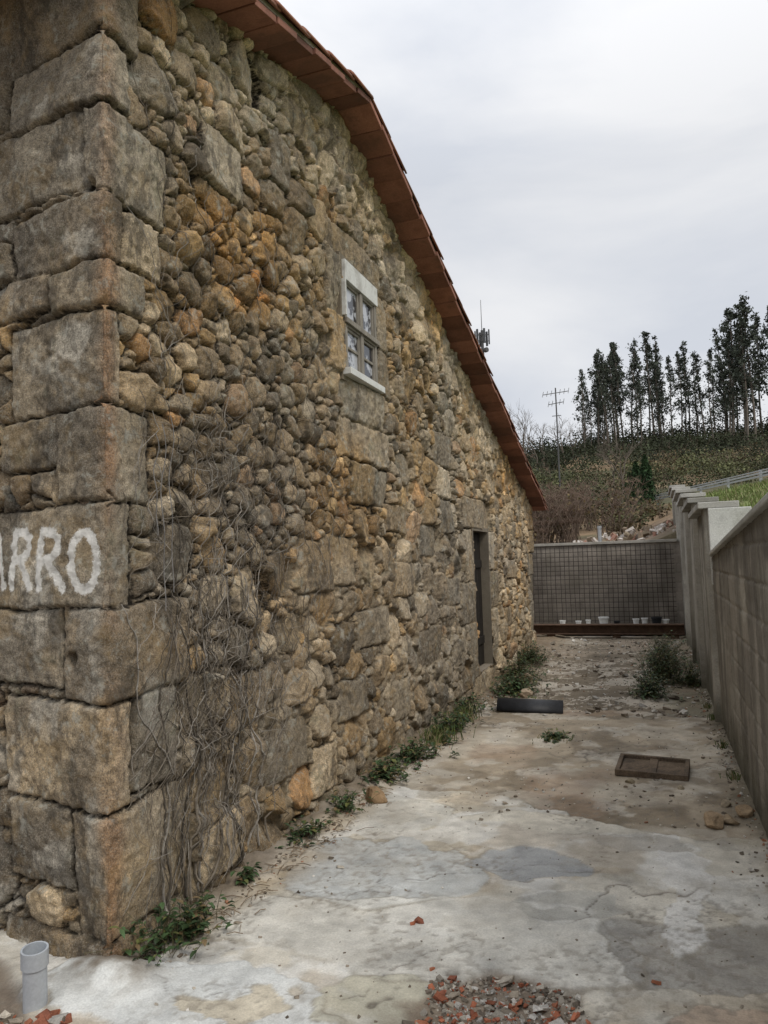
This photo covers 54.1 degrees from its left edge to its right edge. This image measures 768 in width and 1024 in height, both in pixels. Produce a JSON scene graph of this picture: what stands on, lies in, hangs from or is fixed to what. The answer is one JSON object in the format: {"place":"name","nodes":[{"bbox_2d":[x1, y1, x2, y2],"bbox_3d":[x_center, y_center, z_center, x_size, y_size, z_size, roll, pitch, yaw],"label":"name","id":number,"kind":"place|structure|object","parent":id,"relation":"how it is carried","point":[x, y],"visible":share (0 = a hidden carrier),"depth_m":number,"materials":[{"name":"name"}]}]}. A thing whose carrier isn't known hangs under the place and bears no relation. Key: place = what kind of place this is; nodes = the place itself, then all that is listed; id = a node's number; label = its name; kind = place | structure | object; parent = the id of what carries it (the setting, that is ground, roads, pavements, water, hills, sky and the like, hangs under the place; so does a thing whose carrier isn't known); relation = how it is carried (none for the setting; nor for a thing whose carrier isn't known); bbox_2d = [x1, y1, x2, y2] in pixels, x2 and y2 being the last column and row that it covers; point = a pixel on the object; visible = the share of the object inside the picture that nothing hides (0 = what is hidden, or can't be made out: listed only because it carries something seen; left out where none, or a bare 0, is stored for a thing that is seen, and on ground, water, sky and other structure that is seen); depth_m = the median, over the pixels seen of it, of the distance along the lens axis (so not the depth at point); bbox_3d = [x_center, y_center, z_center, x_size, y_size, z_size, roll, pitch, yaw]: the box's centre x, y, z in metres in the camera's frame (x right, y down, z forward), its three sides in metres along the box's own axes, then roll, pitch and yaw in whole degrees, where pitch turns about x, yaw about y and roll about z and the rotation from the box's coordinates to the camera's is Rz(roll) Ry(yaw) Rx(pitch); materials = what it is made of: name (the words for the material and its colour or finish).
{"place":"outdoors","nodes":[
{"label":"outdoors","id":0,"kind":"place"},
{"bbox_2d":[0,633,767,1023],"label":"concrete path","id":1,"kind":"structure","parent":0,"point":[430,843],"depth_m":3.49,"materials":[{"name":"grey concrete"}]},
{"bbox_2d":[20,941,48,1013],"bbox_3d":[-1.287,1.726,2.775,0.096,0.235,0.096,0,1,20],"label":"pvc pipe","id":2,"kind":"object","parent":1,"relation":"on","point":[34,959],"visible":0.92,"depth_m":2.74,"materials":[{"name":"grey plastic"}]},
{"bbox_2d":[0,1008,71,1023],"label":"brick rubble","id":3,"kind":"object","parent":1,"relation":"on","point":[46,1016],"visible":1,"depth_m":2.67,"materials":[{"name":"red brick"}]},
{"bbox_2d":[87,889,236,965],"bbox_3d":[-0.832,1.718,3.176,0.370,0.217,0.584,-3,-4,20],"label":"wall foot weeds","id":4,"kind":"object","parent":1,"relation":"on","point":[190,928],"depth_m":3.20,"materials":[{"name":"green plant"}]},
{"bbox_2d":[230,862,261,886],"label":"wall foot weeds","id":5,"kind":"object","parent":1,"relation":"on","point":[247,877],"depth_m":3.74,"materials":[{"name":"green plant"}]},
{"bbox_2d":[275,815,333,848],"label":"wall foot weeds","id":6,"kind":"object","parent":1,"relation":"on","point":[312,828],"depth_m":4.36,"materials":[{"name":"green plant"}]},
{"bbox_2d":[205,711,487,933],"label":"leaf litter","id":7,"kind":"object","parent":1,"relation":"on","point":[222,911],"visible":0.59,"depth_m":4.07,"materials":[{"name":"brown plant"}]},
{"bbox_2d":[325,788,380,817],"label":"wall foot weeds","id":8,"kind":"object","parent":1,"relation":"on","point":[345,803],"depth_m":4.80,"materials":[{"name":"green plant"}]},
{"bbox_2d":[365,786,387,803],"bbox_3d":[-0.058,1.892,5.024,0.127,0.113,0.180,0,-4,-23],"label":"fieldstone","id":9,"kind":"object","parent":1,"relation":"on","point":[379,798],"visible":0.86,"depth_m":4.98,"materials":[{"name":"beige stone"}]},
{"bbox_2d":[357,755,410,800],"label":"wall foot weeds","id":10,"kind":"object","parent":1,"relation":"on","point":[385,771],"depth_m":5.48,"materials":[{"name":"green plant"}]},
{"bbox_2d":[385,734,459,769],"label":"wall foot weeds","id":11,"kind":"object","parent":1,"relation":"on","point":[414,753],"depth_m":6.08,"materials":[{"name":"green plant"}]},
{"bbox_2d":[414,722,477,749],"bbox_3d":[0.539,1.956,6.650,0.486,0.161,0.585,-3,-4,20],"label":"grass tuft","id":12,"kind":"object","parent":1,"relation":"on","point":[437,736],"visible":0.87,"depth_m":6.61,"materials":[{"name":"green plant"}]},
{"bbox_2d":[424,708,483,745],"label":"wall foot weeds","id":13,"kind":"object","parent":1,"relation":"on","point":[451,720],"depth_m":7.02,"materials":[{"name":"green plant"}]},
{"bbox_2d":[154,637,767,962],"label":"gravel","id":14,"kind":"structure","parent":1,"relation":"on","point":[765,841],"depth_m":5.04,"materials":[{"name":"grey gravel"}]},
{"bbox_2d":[445,699,481,723],"bbox_3d":[0.838,2.009,7.670,0.415,0.161,0.816,-3,-4,20],"label":"grass tuft","id":15,"kind":"object","parent":1,"relation":"on","point":[463,710],"visible":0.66,"depth_m":7.54,"materials":[{"name":"green plant"}]},
{"bbox_2d":[447,692,493,719],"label":"wall foot weeds","id":16,"kind":"object","parent":1,"relation":"on","point":[464,702],"depth_m":7.87,"materials":[{"name":"green plant"}]},
{"bbox_2d":[402,974,590,1023],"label":"brick rubble","id":17,"kind":"object","parent":1,"relation":"on","point":[539,988],"visible":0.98,"depth_m":2.70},
{"bbox_2d":[480,672,550,698],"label":"wall foot weeds","id":18,"kind":"object","parent":1,"relation":"on","point":[514,688],"depth_m":9.24,"materials":[{"name":"green plant"}]},
{"bbox_2d":[517,673,532,682],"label":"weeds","id":19,"kind":"object","parent":1,"relation":"on","point":[526,677],"visible":0.3,"depth_m":10.09,"materials":[{"name":"green plant"}]},
{"bbox_2d":[518,688,532,697],"bbox_3d":[1.702,2.192,9.046,0.194,0.144,0.156,-2,-4,3],"label":"fieldstone","id":20,"kind":"object","parent":1,"relation":"on","point":[526,693],"visible":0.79,"depth_m":8.99,"materials":[{"name":"beige stone"}]},
{"bbox_2d":[499,651,558,683],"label":"wall foot weeds","id":21,"kind":"object","parent":1,"relation":"on","point":[513,670],"depth_m":10.26,"materials":[{"name":"green plant"}]},
{"bbox_2d":[496,697,562,713],"bbox_3d":[1.545,2.034,7.951,0.680,0.112,0.300,-1,-4,14],"label":"black drain pipe","id":22,"kind":"object","parent":1,"relation":"on","point":[530,705],"visible":1,"depth_m":7.85,"materials":[{"name":"plastic"}]},
{"bbox_2d":[518,640,558,665],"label":"wall foot weeds","id":23,"kind":"object","parent":1,"relation":"on","point":[533,655],"depth_m":11.78,"materials":[{"name":"green plant"}]},
{"bbox_2d":[532,730,573,743],"bbox_3d":[1.511,1.989,6.667,0.356,0.048,0.493,-3,-4,20],"label":"grass tuft","id":24,"kind":"object","parent":1,"relation":"on","point":[551,737],"visible":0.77,"depth_m":6.63,"materials":[{"name":"green plant"}]},
{"bbox_2d":[541,728,574,743],"bbox_3d":[1.557,1.993,6.746,0.336,0.081,0.593,-3,-4,20],"label":"flat weed","id":25,"kind":"object","parent":1,"relation":"on","point":[557,735],"visible":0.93,"depth_m":6.67,"materials":[{"name":"green plant"}]},
{"bbox_2d":[533,623,684,638],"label":"rusty steel beam","id":26,"kind":"structure","parent":1,"relation":"on","point":[616,631],"depth_m":15.20,"materials":[{"name":"brown metal"}]},
{"bbox_2d":[598,617,608,623],"bbox_3d":[4.637,2.315,15.875,0.224,0.200,0.224,-3,-4,20],"label":"plastic pot","id":27,"kind":"object","parent":26,"relation":"on","point":[603,620],"visible":0.66,"depth_m":15.79,"materials":[{"name":"white plastic"}]},
{"bbox_2d":[633,618,638,623],"bbox_3d":[5.213,2.291,15.557,0.134,0.170,0.134,-3,-4,20],"label":"plastic pot","id":28,"kind":"object","parent":26,"relation":"on","point":[635,620],"visible":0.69,"depth_m":15.52,"materials":[{"name":"white plastic"}]},
{"bbox_2d":[641,618,647,623],"bbox_3d":[5.382,2.278,15.525,0.134,0.180,0.134,-3,-4,20],"label":"plastic pot","id":29,"kind":"object","parent":26,"relation":"on","point":[644,620],"visible":0.72,"depth_m":15.48,"materials":[{"name":"white plastic"}]},
{"bbox_2d":[651,617,661,623],"bbox_3d":[5.593,2.255,15.433,0.224,0.200,0.224,-3,-4,20],"label":"plastic pot","id":30,"kind":"object","parent":26,"relation":"on","point":[656,620],"visible":0.68,"depth_m":15.35,"materials":[{"name":"black plastic"}]},
{"bbox_2d":[625,778,634,783],"bbox_3d":[1.736,1.903,5.313,0.072,0.052,0.054,-2,-4,7],"label":"fieldstone","id":31,"kind":"object","parent":1,"relation":"on","point":[631,780],"visible":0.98,"depth_m":5.30,"materials":[{"name":"brown stone"}]},
{"bbox_2d":[615,753,689,780],"bbox_3d":[1.988,1.885,5.562,0.500,0.045,0.380,-2,0,24],"label":"drain cover","id":32,"kind":"object","parent":1,"relation":"on","point":[653,767],"visible":1,"depth_m":5.55,"materials":[{"name":"metal"}]},
{"bbox_2d":[625,669,684,700],"bbox_3d":[3.182,2.010,8.865,0.677,0.339,1.195,-3,-4,20],"label":"leafy weed","id":33,"kind":"object","parent":1,"relation":"on","point":[652,689],"visible":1,"depth_m":8.79,"materials":[{"name":"green plant"}]},
{"bbox_2d":[618,636,699,685],"bbox_3d":[3.623,1.921,9.836,1.147,0.608,1.498,-3,-4,20],"label":"leafy weed","id":34,"kind":"object","parent":1,"relation":"on","point":[662,668],"visible":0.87,"depth_m":9.78,"materials":[{"name":"green plant"}]},
{"bbox_2d":[631,630,695,665],"bbox_3d":[4.258,2.040,11.359,1.058,0.546,1.588,-5,-5,40],"label":"leafy weed","id":35,"kind":"object","parent":1,"relation":"on","point":[661,642],"visible":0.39,"depth_m":11.41,"materials":[{"name":"green plant"}]},
{"bbox_2d":[703,702,711,709],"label":"grass tuft","id":36,"kind":"object","parent":1,"relation":"on","point":[707,706],"visible":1,"depth_m":8.01,"materials":[{"name":"green plant"}]},
{"bbox_2d":[707,712,714,720],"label":"grass tuft","id":37,"kind":"object","parent":1,"relation":"on","point":[712,717],"visible":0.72,"depth_m":7.15,"materials":[{"name":"green plant"}]},
{"bbox_2d":[703,810,723,829],"bbox_3d":[1.945,1.831,4.434,0.108,0.097,0.193,-3,-4,14],"label":"fieldstone","id":38,"kind":"object","parent":1,"relation":"on","point":[713,820],"visible":0.94,"depth_m":4.40,"materials":[{"name":"brown stone"}]},
{"bbox_2d":[714,738,730,748],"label":"grass tuft","id":39,"kind":"object","parent":1,"relation":"on","point":[723,745],"visible":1,"depth_m":6.12,"materials":[{"name":"green plant"}]},
{"bbox_2d":[720,799,731,807],"bbox_3d":[2.167,1.846,4.760,0.065,0.057,0.078,-4,-4,29],"label":"fieldstone","id":40,"kind":"object","parent":1,"relation":"on","point":[725,803],"visible":1,"depth_m":4.74,"materials":[{"name":"grey stone"}]},
{"bbox_2d":[719,768,741,781],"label":"grass tuft","id":41,"kind":"object","parent":1,"relation":"on","point":[733,776],"visible":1,"depth_m":5.28,"materials":[{"name":"green plant"}]},
{"bbox_2d":[723,814,739,824],"bbox_3d":[2.053,1.824,4.454,0.091,0.062,0.093,-2,-4,7],"label":"fieldstone","id":42,"kind":"object","parent":1,"relation":"on","point":[728,819],"visible":0.91,"depth_m":4.43,"materials":[{"name":"brown stone"}]},
{"bbox_2d":[735,804,753,817],"bbox_3d":[2.180,1.813,4.543,0.118,0.076,0.102,0,-4,-24],"label":"fieldstone","id":43,"kind":"object","parent":1,"relation":"on","point":[744,811],"visible":0.97,"depth_m":4.52,"materials":[{"name":"brown stone"}]},
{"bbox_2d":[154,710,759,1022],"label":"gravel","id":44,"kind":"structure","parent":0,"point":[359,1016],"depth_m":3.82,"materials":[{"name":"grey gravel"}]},
{"bbox_2d":[278,0,767,449],"label":"sky","id":45,"kind":"structure","parent":0,"point":[593,174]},
{"bbox_2d":[494,438,767,717],"bbox_3d":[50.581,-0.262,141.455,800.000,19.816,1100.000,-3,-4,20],"label":"ground","id":46,"kind":"structure","parent":0,"point":[668,533],"depth_m":12.42,"materials":[{"name":"soil"}]},
{"bbox_2d":[0,0,536,958],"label":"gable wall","id":47,"kind":"structure","parent":46,"relation":"on","point":[424,466],"depth_m":3.71,"materials":[{"name":"stone"}]},
{"bbox_2d":[153,415,173,610],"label":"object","id":48,"kind":"object","parent":47,"relation":"attached to","point":[161,504],"visible":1,"depth_m":3.34,"materials":[{"name":"brown plant"}]},
{"bbox_2d":[121,0,346,943],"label":"dried ivy","id":49,"kind":"object","parent":47,"relation":"attached to","point":[236,825],"visible":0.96,"depth_m":3.74,"materials":[{"name":"brown plant"}]},
{"bbox_2d":[343,283,379,382],"bbox_3d":[-0.190,-1.397,5.965,0.077,0.675,0.710,-3,-4,20],"label":"window frame","id":50,"kind":"object","parent":47,"relation":"in","point":[360,333],"visible":0.68,"depth_m":5.95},
{"bbox_2d":[346,288,371,378],"bbox_3d":[-0.204,-1.406,5.971,0.006,0.715,0.620,-3,-4,20],"label":"window glass","id":51,"kind":"object","parent":50,"relation":"in","point":[351,315],"visible":0.29,"depth_m":5.91,"materials":[{"name":"glass"}]},
{"bbox_2d":[341,259,384,393],"bbox_3d":[-0.176,-1.446,5.963,0.100,0.887,0.750,-3,-4,20],"label":"window head and sill","id":52,"kind":"object","parent":47,"relation":"attached to","point":[353,278],"visible":0.77,"depth_m":5.84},
{"bbox_2d":[336,251,493,672],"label":"opening reveals","id":53,"kind":"object","parent":47,"relation":"attached to","point":[486,594],"visible":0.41,"depth_m":10.06,"materials":[{"name":"stone"}]},
{"bbox_2d":[473,533,484,665],"bbox_3d":[1.165,1.128,9.699,0.050,1.730,0.862,-3,-4,20],"label":"door","id":54,"kind":"structure","parent":53,"relation":"attached to","point":[479,611],"depth_m":9.92,"materials":[{"name":"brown wood"}]},
{"bbox_2d":[474,300,489,353],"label":"telecom mast","id":55,"kind":"object","parent":46,"relation":"on","point":[481,339],"visible":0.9,"depth_m":91.39,"materials":[{"name":"grey metal"}]},
{"bbox_2d":[542,388,568,491],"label":"utility pole","id":56,"kind":"object","parent":46,"relation":"on","point":[555,403],"visible":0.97,"depth_m":50.44,"materials":[{"name":"grey wood"}]},
{"bbox_2d":[507,401,647,490],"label":"bare trees","id":57,"kind":"object","parent":46,"relation":"on","point":[570,431],"visible":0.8,"depth_m":88.38,"materials":[{"name":"brown plant"}]},
{"bbox_2d":[478,637,698,718],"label":"gravel","id":58,"kind":"structure","parent":46,"relation":"on","point":[681,712],"depth_m":9.04,"materials":[{"name":"gravel"}]},
{"bbox_2d":[597,526,601,541],"bbox_3d":[4.839,0.650,16.848,0.100,0.680,0.100,-3,-4,20],"label":"vent pipe","id":59,"kind":"object","parent":46,"relation":"on","point":[599,534],"visible":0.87,"depth_m":16.83,"materials":[{"name":"plastic"}]},
{"bbox_2d":[530,541,684,628],"bbox_3d":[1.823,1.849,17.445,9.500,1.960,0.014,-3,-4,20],"label":"boundary wall","id":60,"kind":"structure","parent":46,"relation":"on","point":[676,593],"depth_m":16.36,"materials":[{"name":"concrete"}]},
{"bbox_2d":[534,539,676,546],"bbox_3d":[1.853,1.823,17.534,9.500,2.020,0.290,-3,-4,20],"label":"coping","id":61,"kind":"object","parent":60,"relation":"attached to","point":[609,542],"visible":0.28,"depth_m":16.36,"materials":[{"name":"grey concrete"}]},
{"bbox_2d":[573,520,675,542],"bbox_3d":[5.613,0.584,18.814,3.938,1.220,3.689,-5,-5,35],"label":"rubble heap","id":62,"kind":"object","parent":46,"relation":"on","point":[631,534],"visible":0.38,"depth_m":18.34,"materials":[{"name":"grey stone"}]},
{"bbox_2d":[623,472,631,505],"bbox_3d":[10.795,-0.853,33.092,0.812,1.871,0.817,1,-5,-40],"label":"cypress tree","id":63,"kind":"object","parent":46,"relation":"on","point":[625,485],"visible":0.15,"depth_m":33.11,"materials":[{"name":"green plant"}]},
{"bbox_2d":[627,461,644,508],"bbox_3d":[10.459,-1.011,31.110,1.086,2.269,1.020,-3,-4,20],"label":"cypress tree","id":64,"kind":"object","parent":46,"relation":"on","point":[635,470],"visible":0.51,"depth_m":31.06,"materials":[{"name":"green plant"}]},
{"bbox_2d":[521,414,767,543],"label":"hillside shrubs","id":65,"kind":"object","parent":46,"relation":"on","point":[678,466],"visible":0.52,"depth_m":73.81,"materials":[{"name":"green plant"}]},
{"bbox_2d":[526,422,767,543],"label":"bare brushwood","id":66,"kind":"object","parent":46,"relation":"on","point":[573,528],"visible":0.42,"depth_m":20.89,"materials":[{"name":"brown plant"}]},
{"bbox_2d":[635,454,659,508],"bbox_3d":[10.151,-1.078,29.045,0.984,2.383,1.036,-3,-4,20],"label":"cypress tree","id":67,"kind":"object","parent":46,"relation":"on","point":[646,466],"visible":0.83,"depth_m":29.01,"materials":[{"name":"green plant"}]},
{"bbox_2d":[572,291,767,457],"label":"eucalyptus trees","id":68,"kind":"object","parent":46,"relation":"on","point":[736,358],"visible":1,"depth_m":108.60,"materials":[{"name":"green plant"}]},
{"bbox_2d":[672,651,701,688],"bbox_3d":[3.918,1.980,9.471,0.632,0.419,0.785,-3,-4,20],"label":"leafy weed","id":69,"kind":"object","parent":46,"relation":"on","point":[691,678],"visible":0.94,"depth_m":9.42,"materials":[{"name":"green plant"}]},
{"bbox_2d":[624,468,767,506],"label":"guard rail","id":70,"kind":"object","parent":46,"relation":"on","point":[728,480],"visible":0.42,"depth_m":24.21,"materials":[{"name":"metal"}]},
{"bbox_2d":[671,488,767,837],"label":"concrete block wall","id":71,"kind":"structure","parent":46,"relation":"on","point":[726,621],"depth_m":5.33,"materials":[{"name":"grey concrete"}]},
{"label":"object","id":72,"kind":"object","parent":46,"relation":"on","visible":0},
{"bbox_2d":[532,544,676,622],"bbox_3d":[4.530,1.561,16.370,3.375,1.698,0.062,-3,-4,20],"label":"steel reinforcement mesh","id":73,"kind":"object","parent":72,"relation":"attached to","point":[608,584],"visible":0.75,"depth_m":16.26,"materials":[{"name":"black metal"}]},
{"bbox_2d":[668,485,767,584],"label":"coping","id":74,"kind":"object","parent":72,"relation":"on","point":[728,521],"visible":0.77,"depth_m":7.05,"materials":[{"name":"concrete"}]},
{"bbox_2d":[705,479,767,507],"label":"grass","id":75,"kind":"structure","parent":0,"point":[739,489],"depth_m":19.51,"materials":[{"name":"green plant"}]},
{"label":"rear walls","id":76,"kind":"object","parent":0,"visible":0},
{"bbox_2d":[192,0,545,510],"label":"soffit planks","id":77,"kind":"object","parent":76,"relation":"on","point":[279,41],"visible":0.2,"depth_m":6.37,"materials":[{"name":"wood"}]},
{"bbox_2d":[259,0,534,480],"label":"roof slab","id":78,"kind":"structure","parent":77,"relation":"on","point":[274,11],"depth_m":4.66,"materials":[{"name":"ceramic"}]},
{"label":"roof tiles","id":79,"kind":"object","parent":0,"visible":0},
{"bbox_2d":[266,0,548,510],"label":"verge tiles","id":80,"kind":"object","parent":79,"relation":"attached to","point":[278,6],"visible":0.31,"depth_m":6.16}
]}

